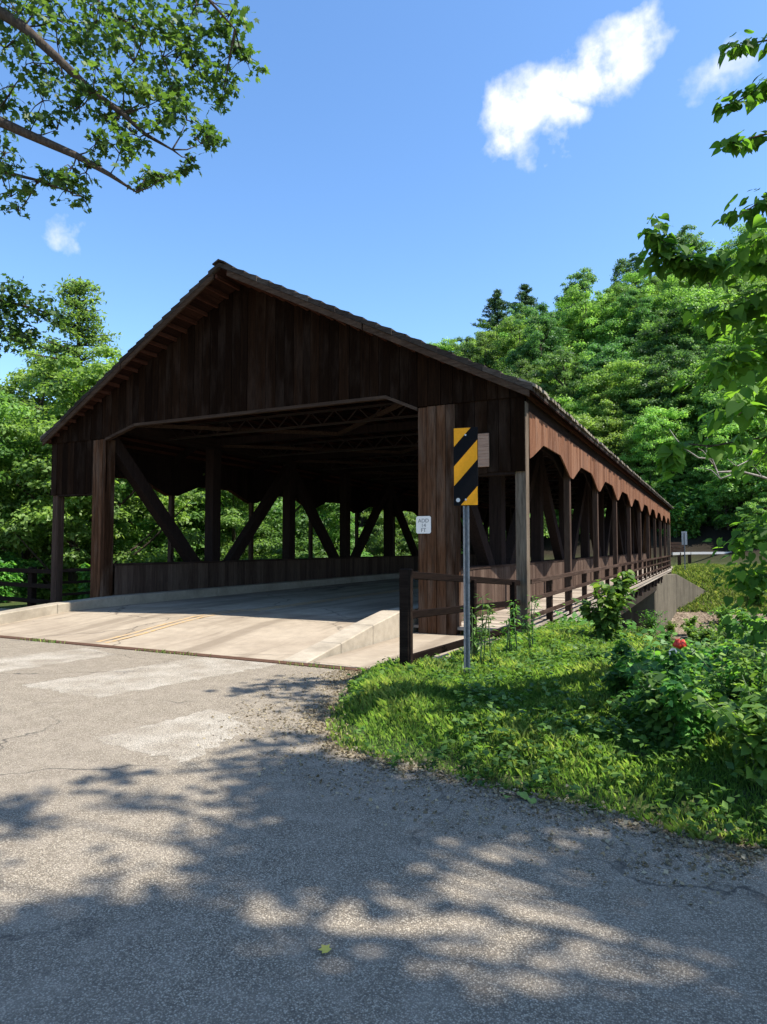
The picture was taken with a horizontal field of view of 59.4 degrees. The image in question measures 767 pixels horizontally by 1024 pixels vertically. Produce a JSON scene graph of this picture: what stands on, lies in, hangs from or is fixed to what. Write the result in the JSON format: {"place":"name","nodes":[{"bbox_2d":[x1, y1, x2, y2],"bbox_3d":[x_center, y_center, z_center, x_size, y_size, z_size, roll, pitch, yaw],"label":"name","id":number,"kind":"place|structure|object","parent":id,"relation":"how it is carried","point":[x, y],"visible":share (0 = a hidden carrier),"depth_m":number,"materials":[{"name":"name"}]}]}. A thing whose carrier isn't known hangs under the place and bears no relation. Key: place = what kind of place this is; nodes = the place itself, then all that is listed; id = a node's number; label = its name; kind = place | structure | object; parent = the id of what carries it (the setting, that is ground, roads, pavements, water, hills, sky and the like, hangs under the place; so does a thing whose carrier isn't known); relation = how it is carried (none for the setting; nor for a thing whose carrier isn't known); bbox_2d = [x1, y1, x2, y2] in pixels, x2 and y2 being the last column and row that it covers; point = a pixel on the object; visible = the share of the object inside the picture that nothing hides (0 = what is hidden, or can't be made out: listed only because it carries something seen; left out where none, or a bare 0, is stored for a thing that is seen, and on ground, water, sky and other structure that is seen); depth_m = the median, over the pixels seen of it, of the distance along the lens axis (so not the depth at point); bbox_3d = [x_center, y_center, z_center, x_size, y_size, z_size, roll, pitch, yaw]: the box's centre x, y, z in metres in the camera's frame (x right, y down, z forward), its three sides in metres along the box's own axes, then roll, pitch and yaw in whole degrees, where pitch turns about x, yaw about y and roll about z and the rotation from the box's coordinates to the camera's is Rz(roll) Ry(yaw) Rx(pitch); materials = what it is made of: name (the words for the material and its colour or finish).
{"place":"outdoors","nodes":[
{"label":"outdoors","id":0,"kind":"place"},
{"bbox_2d":[0,606,363,660],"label":"approach road","id":1,"kind":"structure","parent":0,"point":[265,635],"depth_m":12.74,"materials":[{"name":"concrete"}]},
{"bbox_2d":[0,638,766,1023],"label":"road","id":2,"kind":"structure","parent":0,"point":[220,884],"depth_m":3.29,"materials":[{"name":"grey asphalt"}]},
{"bbox_2d":[0,648,114,671],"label":"road patch","id":3,"kind":"object","parent":2,"relation":"on","point":[27,661],"visible":1,"depth_m":10.13,"materials":[{"name":"grey asphalt"}]},
{"bbox_2d":[21,657,274,697],"bbox_3d":[-2.689,2.162,9.234,1.505,0.001,3.808,-2,-4,37],"label":"road patch","id":4,"kind":"object","parent":2,"relation":"on","point":[109,683],"visible":0.8,"depth_m":8.72,"materials":[{"name":"grey asphalt"}]},
{"bbox_2d":[98,709,251,762],"bbox_3d":[-1.693,2.000,6.112,1.186,0.001,1.406,-2,-4,34],"label":"road patch","id":5,"kind":"object","parent":2,"relation":"on","point":[181,738],"visible":1,"depth_m":5.99,"materials":[{"name":"grey asphalt"}]},
{"bbox_2d":[197,667,766,915],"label":"grit","id":6,"kind":"object","parent":2,"relation":"on","point":[742,854],"visible":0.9,"depth_m":4.57,"materials":[{"name":"grey gravel"}]},
{"bbox_2d":[0,371,766,848],"bbox_3d":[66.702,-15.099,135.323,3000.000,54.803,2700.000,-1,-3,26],"label":"ground","id":7,"kind":"structure","parent":0,"point":[698,545],"depth_m":5.58,"materials":[{"name":"green plant"}]},
{"bbox_2d":[0,560,22,602],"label":"bush","id":8,"kind":"object","parent":7,"relation":"on","point":[6,590],"visible":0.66,"depth_m":21.17,"materials":[{"name":"green plant"}]},
{"bbox_2d":[0,390,41,577],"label":"tree","id":9,"kind":"object","parent":7,"relation":"on","point":[10,456],"visible":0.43,"depth_m":23.75,"materials":[{"name":"green plant"}]},
{"bbox_2d":[0,551,43,597],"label":"bush","id":10,"kind":"object","parent":7,"relation":"on","point":[20,592],"visible":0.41,"depth_m":22.79,"materials":[{"name":"green plant"}]},
{"bbox_2d":[0,567,50,606],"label":"rail fence","id":11,"kind":"object","parent":7,"relation":"on","point":[32,585],"visible":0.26,"depth_m":18.71,"materials":[{"name":"brown wood"}]},
{"bbox_2d":[0,332,118,589],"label":"tree","id":12,"kind":"object","parent":7,"relation":"on","point":[40,367],"visible":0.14,"depth_m":29.05,"materials":[{"name":"green plant"}]},
{"bbox_2d":[2,274,144,587],"bbox_3d":[-12.051,-3.157,26.470,5.971,12.723,5.653,0,-3,3],"label":"slender tree","id":13,"kind":"object","parent":7,"relation":"on","point":[78,330],"visible":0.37,"depth_m":26.45,"materials":[{"name":"green plant"}]},
{"bbox_2d":[0,345,204,601],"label":"tree","id":14,"kind":"object","parent":7,"relation":"on","point":[34,471],"visible":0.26,"depth_m":23.71,"materials":[{"name":"green plant"}]},
{"bbox_2d":[0,0,270,357],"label":"maple tree","id":15,"kind":"object","parent":7,"relation":"on","point":[173,94],"visible":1,"depth_m":13.68,"materials":[{"name":"green plant"}]},
{"bbox_2d":[64,487,282,567],"bbox_3d":[-9.746,1.356,30.982,10.049,14.498,9.776,-1,-3,11],"label":"tree","id":16,"kind":"object","parent":7,"relation":"on","point":[137,533],"visible":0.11,"depth_m":29.14,"materials":[{"name":"green plant"}]},
{"bbox_2d":[0,635,360,672],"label":"road joint strip","id":17,"kind":"object","parent":7,"relation":"on","point":[193,654],"visible":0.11,"depth_m":10.44,"materials":[{"name":"metal"}]},
{"bbox_2d":[0,571,417,624],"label":"kerb","id":18,"kind":"structure","parent":7,"relation":"on","point":[21,614],"depth_m":18.20,"materials":[{"name":"concrete"}]},
{"bbox_2d":[174,488,296,561],"bbox_3d":[-6.472,2.877,30.588,5.884,10.317,6.447,3,-4,-45],"label":"tree","id":19,"kind":"object","parent":7,"relation":"on","point":[231,524],"visible":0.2,"depth_m":29.97,"materials":[{"name":"green plant"}]},
{"bbox_2d":[225,497,372,558],"bbox_3d":[-5.215,2.666,36.497,10.382,12.117,9.567,1,-3,-14],"label":"tree","id":20,"kind":"object","parent":7,"relation":"on","point":[301,529],"visible":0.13,"depth_m":36.17,"materials":[{"name":"green plant"}]},
{"bbox_2d":[283,603,418,662],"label":"kerb","id":21,"kind":"structure","parent":7,"relation":"on","point":[380,626],"depth_m":11.33,"materials":[{"name":"concrete"}]},
{"bbox_2d":[40,259,673,634],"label":"covered bridge","id":22,"kind":"structure","parent":7,"relation":"on","point":[247,387],"depth_m":17.08,"materials":[{"name":"brown wood"}]},
{"bbox_2d":[416,516,430,533],"bbox_3d":[0.775,0.248,13.012,0.310,0.336,0.009,-1,-3,26],"label":"clearance sign","id":23,"kind":"object","parent":22,"relation":"attached to","point":[423,524],"visible":1,"depth_m":13.01,"materials":[{"name":"white metal"}]},
{"bbox_2d":[478,433,488,466],"bbox_3d":[1.720,-1.150,12.604,0.540,0.630,0.030,-1,-3,26],"label":"wooden board","id":24,"kind":"object","parent":22,"relation":"attached to","point":[483,449],"visible":0.42,"depth_m":12.52,"materials":[{"name":"brown wood"}]},
{"bbox_2d":[365,511,417,555],"bbox_3d":[1.555,4.108,51.209,8.494,9.914,7.827,0,-3,6],"label":"tree","id":25,"kind":"object","parent":7,"relation":"on","point":[402,549],"visible":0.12,"depth_m":50.94,"materials":[{"name":"green plant"}]},
{"bbox_2d":[399,568,520,665],"bbox_3d":[1.365,1.697,10.075,0.134,1.820,4.731,-2,-3,28],"label":"rail fence","id":26,"kind":"object","parent":7,"relation":"on","point":[408,614],"visible":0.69,"depth_m":8.75,"materials":[{"name":"brown wood"}]},
{"bbox_2d":[453,427,477,673],"bbox_3d":[0.961,0.673,7.770,0.285,3.324,0.059,-1,-3,14],"label":"object marker sign","id":27,"kind":"object","parent":7,"relation":"on","point":[465,448],"visible":0.94,"depth_m":7.80,"materials":[{"name":"metal"}]},
{"bbox_2d":[453,336,483,363],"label":"broadleaf tree","id":28,"kind":"object","parent":7,"relation":"on","point":[465,348],"visible":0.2,"depth_m":110.60,"materials":[{"name":"green plant"}]},
{"bbox_2d":[461,330,509,370],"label":"broadleaf tree","id":29,"kind":"object","parent":7,"relation":"on","point":[488,355],"visible":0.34,"depth_m":110.51,"materials":[{"name":"green plant"}]},
{"bbox_2d":[472,593,499,664],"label":"tall weed","id":30,"kind":"object","parent":7,"relation":"on","point":[486,631],"visible":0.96,"depth_m":8.40,"materials":[{"name":"green plant"}]},
{"bbox_2d":[470,288,518,349],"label":"pine tree","id":31,"kind":"object","parent":7,"relation":"on","point":[497,302],"visible":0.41,"depth_m":127.07,"materials":[{"name":"green plant"}]},
{"bbox_2d":[500,600,522,654],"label":"tall weed","id":32,"kind":"object","parent":7,"relation":"on","point":[509,634],"visible":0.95,"depth_m":9.17,"materials":[{"name":"green plant"}]},
{"bbox_2d":[501,359,538,383],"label":"broadleaf tree","id":33,"kind":"object","parent":7,"relation":"on","point":[521,364],"visible":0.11,"depth_m":89.38,"materials":[{"name":"green plant"}]},
{"bbox_2d":[491,313,556,377],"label":"broadleaf tree","id":34,"kind":"object","parent":7,"relation":"on","point":[514,331],"visible":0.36,"depth_m":105.67,"materials":[{"name":"green plant"}]},
{"bbox_2d":[509,283,540,326],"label":"pine tree","id":35,"kind":"object","parent":7,"relation":"on","point":[525,298],"visible":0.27,"depth_m":131.30,"materials":[{"name":"green plant"}]},
{"bbox_2d":[519,595,541,648],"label":"tall weed","id":36,"kind":"object","parent":7,"relation":"on","point":[527,633],"visible":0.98,"depth_m":9.62,"materials":[{"name":"green plant"}]},
{"bbox_2d":[505,302,569,393],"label":"broadleaf tree","id":37,"kind":"object","parent":7,"relation":"on","point":[533,345],"visible":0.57,"depth_m":98.42,"materials":[{"name":"green plant"}]},
{"bbox_2d":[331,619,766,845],"bbox_3d":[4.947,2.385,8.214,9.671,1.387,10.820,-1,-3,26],"label":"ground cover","id":38,"kind":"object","parent":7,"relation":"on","point":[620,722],"visible":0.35,"depth_m":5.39,"materials":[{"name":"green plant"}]},
{"bbox_2d":[533,346,594,400],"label":"broadleaf tree","id":39,"kind":"object","parent":7,"relation":"on","point":[543,379],"visible":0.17,"depth_m":95.07,"materials":[{"name":"green plant"}]},
{"bbox_2d":[530,347,599,430],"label":"broadleaf tree","id":40,"kind":"object","parent":7,"relation":"on","point":[563,373],"visible":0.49,"depth_m":85.69,"materials":[{"name":"green plant"}]},
{"bbox_2d":[553,266,601,338],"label":"broadleaf tree","id":41,"kind":"object","parent":7,"relation":"on","point":[589,276],"visible":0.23,"depth_m":113.17,"materials":[{"name":"green plant"}]},
{"bbox_2d":[554,394,606,434],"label":"broadleaf tree","id":42,"kind":"object","parent":7,"relation":"on","point":[575,407],"visible":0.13,"depth_m":81.37,"materials":[{"name":"green plant"}]},
{"bbox_2d":[570,411,604,441],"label":"broadleaf tree","id":43,"kind":"object","parent":7,"relation":"on","point":[584,420],"visible":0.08,"depth_m":75.01,"materials":[{"name":"green plant"}]},
{"bbox_2d":[555,281,620,381],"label":"broadleaf tree","id":44,"kind":"object","parent":7,"relation":"on","point":[578,298],"visible":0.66,"depth_m":102.22,"materials":[{"name":"green plant"}]},
{"bbox_2d":[568,341,636,429],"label":"broadleaf tree","id":45,"kind":"object","parent":7,"relation":"on","point":[603,358],"visible":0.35,"depth_m":84.42,"materials":[{"name":"green plant"}]},
{"bbox_2d":[580,396,628,450],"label":"broadleaf tree","id":46,"kind":"object","parent":7,"relation":"on","point":[607,410],"visible":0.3,"depth_m":78.09,"materials":[{"name":"green plant"}]},
{"bbox_2d":[571,570,638,641],"bbox_3d":[3.514,1.620,10.542,1.094,1.419,0.734,0,-3,2],"label":"lone shrub","id":47,"kind":"object","parent":7,"relation":"on","point":[605,618],"visible":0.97,"depth_m":10.54,"materials":[{"name":"green plant"}]},
{"bbox_2d":[572,304,645,371],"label":"broadleaf tree","id":48,"kind":"object","parent":7,"relation":"on","point":[598,335],"visible":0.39,"depth_m":97.07,"materials":[{"name":"green plant"}]},
{"bbox_2d":[576,359,661,448],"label":"broadleaf tree","id":49,"kind":"object","parent":7,"relation":"on","point":[603,381],"visible":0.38,"depth_m":79.97,"materials":[{"name":"green plant"}]},
{"bbox_2d":[599,638,642,699],"bbox_3d":[2.267,1.609,6.354,0.395,0.764,0.588,-3,-4,44],"label":"verge plant","id":50,"kind":"object","parent":7,"relation":"on","point":[615,682],"visible":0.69,"depth_m":6.33,"materials":[{"name":"green plant"}]},
{"bbox_2d":[593,418,649,479],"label":"broadleaf tree","id":51,"kind":"object","parent":7,"relation":"on","point":[620,450],"visible":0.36,"depth_m":75.05,"materials":[{"name":"green plant"}]},
{"bbox_2d":[599,282,650,348],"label":"broadleaf tree","id":52,"kind":"object","parent":7,"relation":"on","point":[620,288],"visible":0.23,"depth_m":99.22,"materials":[{"name":"green plant"}]},
{"bbox_2d":[606,684,645,728],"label":"verge plant","id":53,"kind":"object","parent":7,"relation":"on","point":[624,697],"visible":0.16,"depth_m":5.74,"materials":[{"name":"green plant"}]},
{"bbox_2d":[602,271,658,338],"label":"broadleaf tree","id":54,"kind":"object","parent":7,"relation":"on","point":[628,277],"visible":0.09,"depth_m":102.29,"materials":[{"name":"green plant"}]},
{"bbox_2d":[605,286,664,358],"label":"broadleaf tree","id":55,"kind":"object","parent":7,"relation":"on","point":[629,300],"visible":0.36,"depth_m":95.03,"materials":[{"name":"green plant"}]},
{"bbox_2d":[609,256,661,308],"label":"broadleaf tree","id":56,"kind":"object","parent":7,"relation":"on","point":[622,267],"visible":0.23,"depth_m":110.35,"materials":[{"name":"green plant"}]},
{"bbox_2d":[610,350,680,423],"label":"broadleaf tree","id":57,"kind":"object","parent":7,"relation":"on","point":[634,390],"visible":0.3,"depth_m":78.67,"materials":[{"name":"green plant"}]},
{"bbox_2d":[554,604,737,649],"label":"undergrowth","id":58,"kind":"object","parent":7,"relation":"on","point":[633,626],"visible":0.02,"depth_m":10.67,"materials":[{"name":"green plant"}]},
{"bbox_2d":[613,398,679,461],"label":"broadleaf tree","id":59,"kind":"object","parent":7,"relation":"on","point":[629,422],"visible":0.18,"depth_m":75.75,"materials":[{"name":"green plant"}]},
{"bbox_2d":[613,368,680,454],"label":"broadleaf tree","id":60,"kind":"object","parent":7,"relation":"on","point":[645,388],"visible":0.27,"depth_m":76.58,"materials":[{"name":"green plant"}]},
{"bbox_2d":[639,466,669,492],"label":"broadleaf tree","id":61,"kind":"object","parent":7,"relation":"on","point":[650,473],"visible":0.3,"depth_m":69.79,"materials":[{"name":"green plant"}]},
{"bbox_2d":[614,645,698,689],"bbox_3d":[2.492,1.621,6.014,0.716,0.798,0.792,-2,-3,28],"label":"verge plant","id":62,"kind":"object","parent":7,"relation":"on","point":[656,656],"visible":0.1,"depth_m":6.11,"materials":[{"name":"green plant"}]},
{"bbox_2d":[619,405,704,483],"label":"broadleaf tree","id":63,"kind":"object","parent":7,"relation":"on","point":[654,439],"visible":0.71,"depth_m":70.70,"materials":[{"name":"green plant"}]},
{"bbox_2d":[619,574,706,630],"bbox_3d":[13.613,6.247,44.713,18.028,4.340,6.749,0,-3,8],"label":"bridge abutment","id":64,"kind":"object","parent":7,"relation":"on","point":[672,593],"visible":0.21,"depth_m":42.57,"materials":[{"name":"concrete"}]},
{"bbox_2d":[609,661,722,750],"bbox_3d":[2.238,1.580,5.182,0.724,0.806,0.800,2,-4,-33],"label":"verge plant","id":65,"kind":"object","parent":7,"relation":"on","point":[662,725],"visible":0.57,"depth_m":5.12,"materials":[{"name":"green plant"}]},
{"bbox_2d":[631,648,700,739],"bbox_3d":[2.234,1.535,5.273,0.663,0.861,0.445,2,-3,-28],"label":"verge plant","id":66,"kind":"object","parent":7,"relation":"on","point":[674,672],"visible":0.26,"depth_m":5.34,"materials":[{"name":"green plant"}]},
{"bbox_2d":[619,643,720,684],"bbox_3d":[2.580,1.608,6.133,0.742,0.827,0.821,2,-4,-32],"label":"verge plant","id":67,"kind":"object","parent":7,"relation":"on","point":[693,659],"visible":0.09,"depth_m":6.03,"materials":[{"name":"green plant"}]},
{"bbox_2d":[633,308,707,375],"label":"broadleaf tree","id":68,"kind":"object","parent":7,"relation":"on","point":[664,338],"visible":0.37,"depth_m":83.59,"materials":[{"name":"green plant"}]},
{"bbox_2d":[626,274,714,340],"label":"broadleaf tree","id":69,"kind":"object","parent":7,"relation":"on","point":[667,290],"visible":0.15,"depth_m":95.70,"materials":[{"name":"green plant"}]},
{"bbox_2d":[637,341,707,439],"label":"broadleaf tree","id":70,"kind":"object","parent":7,"relation":"on","point":[678,364],"visible":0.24,"depth_m":76.61,"materials":[{"name":"green plant"}]},
{"bbox_2d":[637,376,708,470],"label":"broadleaf tree","id":71,"kind":"object","parent":7,"relation":"on","point":[687,388],"visible":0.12,"depth_m":74.46,"materials":[{"name":"green plant"}]},
{"bbox_2d":[649,422,703,489],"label":"broadleaf tree","id":72,"kind":"object","parent":7,"relation":"on","point":[676,476],"visible":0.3,"depth_m":70.81,"materials":[{"name":"green plant"}]},
{"bbox_2d":[670,502,684,537],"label":"hillfoot bush","id":73,"kind":"object","parent":7,"relation":"on","point":[675,531],"visible":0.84,"depth_m":64.44,"materials":[{"name":"green plant"}]},
{"bbox_2d":[655,224,709,282],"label":"broadleaf tree","id":74,"kind":"object","parent":7,"relation":"on","point":[685,240],"visible":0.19,"depth_m":113.04,"materials":[{"name":"green plant"}]},
{"bbox_2d":[666,486,704,520],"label":"hillfoot bush","id":75,"kind":"object","parent":7,"relation":"on","point":[675,496],"visible":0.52,"depth_m":65.06,"materials":[{"name":"green plant"}]},
{"bbox_2d":[656,678,716,756],"bbox_3d":[2.267,1.564,4.977,0.539,0.699,0.362,0,-3,-5],"label":"verge plant","id":76,"kind":"object","parent":7,"relation":"on","point":[688,727],"visible":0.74,"depth_m":4.88,"materials":[{"name":"green plant"}]},
{"bbox_2d":[656,337,716,379],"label":"broadleaf tree","id":77,"kind":"object","parent":7,"relation":"on","point":[688,341],"visible":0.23,"depth_m":79.77,"materials":[{"name":"green plant"}]},
{"bbox_2d":[638,284,738,355],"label":"broadleaf tree","id":78,"kind":"object","parent":7,"relation":"on","point":[691,299],"visible":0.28,"depth_m":83.20,"materials":[{"name":"green plant"}]},
{"bbox_2d":[675,509,706,538],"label":"hillfoot bush","id":79,"kind":"object","parent":7,"relation":"on","point":[695,530],"visible":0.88,"depth_m":63.68,"materials":[{"name":"green plant"}]},
{"bbox_2d":[658,356,731,424],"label":"broadleaf tree","id":80,"kind":"object","parent":7,"relation":"on","point":[693,377],"visible":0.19,"depth_m":73.21,"materials":[{"name":"green plant"}]},
{"bbox_2d":[668,383,724,464],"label":"broadleaf tree","id":81,"kind":"object","parent":7,"relation":"on","point":[693,407],"visible":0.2,"depth_m":71.76,"materials":[{"name":"green plant"}]},
{"bbox_2d":[628,29,766,652],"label":"linden tree","id":82,"kind":"object","parent":7,"relation":"on","point":[712,269],"visible":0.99,"depth_m":5.69,"materials":[{"name":"green plant"}]},
{"bbox_2d":[676,468,718,507],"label":"broadleaf tree","id":83,"kind":"object","parent":7,"relation":"on","point":[685,483],"visible":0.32,"depth_m":68.07,"materials":[{"name":"green plant"}]},
{"bbox_2d":[684,641,745,665],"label":"verge plant","id":84,"kind":"object","parent":7,"relation":"on","point":[707,654],"visible":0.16,"depth_m":7.51,"materials":[{"name":"green plant"}]},
{"bbox_2d":[670,430,766,479],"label":"dead tree","id":85,"kind":"object","parent":7,"relation":"on","point":[718,472],"visible":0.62,"depth_m":17.06,"materials":[{"name":"grey wood"}]},
{"bbox_2d":[671,563,766,612],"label":"grass","id":86,"kind":"structure","parent":7,"relation":"on","point":[699,573],"depth_m":46.36,"materials":[{"name":"green plant"}]},
{"bbox_2d":[681,675,766,789],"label":"verge plant","id":87,"kind":"object","parent":7,"relation":"on","point":[722,716],"visible":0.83,"depth_m":4.39,"materials":[{"name":"green plant"}]},
{"bbox_2d":[698,469,749,529],"bbox_3d":[32.284,-0.678,64.220,4.496,6.693,4.201,1,-3,-15],"label":"broadleaf tree","id":88,"kind":"object","parent":7,"relation":"on","point":[709,489],"visible":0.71,"depth_m":63.92,"materials":[{"name":"green plant"}]},
{"bbox_2d":[693,416,766,516],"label":"broadleaf tree","id":89,"kind":"object","parent":7,"relation":"on","point":[757,488],"visible":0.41,"depth_m":62.81,"materials":[{"name":"green plant"}]},
{"bbox_2d":[703,331,758,399],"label":"broadleaf tree","id":90,"kind":"object","parent":7,"relation":"on","point":[720,348],"visible":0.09,"depth_m":75.43,"materials":[{"name":"green plant"}]},
{"bbox_2d":[696,384,766,500],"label":"broadleaf tree","id":91,"kind":"object","parent":7,"relation":"on","point":[710,397],"visible":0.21,"depth_m":66.67,"materials":[{"name":"green plant"}]},
{"bbox_2d":[697,639,766,707],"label":"verge plant","id":92,"kind":"object","parent":7,"relation":"on","point":[752,674],"visible":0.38,"depth_m":5.19,"materials":[{"name":"green plant"}]},
{"bbox_2d":[697,659,766,709],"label":"verge plant","id":93,"kind":"object","parent":7,"relation":"on","point":[727,681],"visible":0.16,"depth_m":5.32,"materials":[{"name":"green plant"}]},
{"bbox_2d":[706,666,758,719],"bbox_3d":[2.738,1.576,5.239,0.426,0.694,0.645,-1,-3,15],"label":"verge plant","id":94,"kind":"object","parent":7,"relation":"on","point":[722,682],"visible":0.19,"depth_m":5.19,"materials":[{"name":"green plant"}]},
{"bbox_2d":[701,220,766,252],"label":"broadleaf tree","id":95,"kind":"object","parent":7,"relation":"on","point":[742,229],"visible":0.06,"depth_m":107.47,"materials":[{"name":"green plant"}]},
{"bbox_2d":[718,684,766,770],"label":"verge plant","id":96,"kind":"object","parent":7,"relation":"on","point":[750,740],"visible":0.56,"depth_m":4.35,"materials":[{"name":"green plant"}]},
{"bbox_2d":[734,498,766,541],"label":"broadleaf tree","id":97,"kind":"object","parent":7,"relation":"on","point":[752,504],"visible":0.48,"depth_m":59.93,"materials":[{"name":"green plant"}]},
{"bbox_2d":[0,0,766,404],"label":"sky","id":98,"kind":"structure","parent":0,"point":[398,165],"materials":[{"name":"blue"}]},
{"bbox_2d":[308,632,499,668],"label":"sidewalk","id":99,"kind":"structure","parent":0,"point":[369,656],"depth_m":10.69,"materials":[{"name":"concrete"}]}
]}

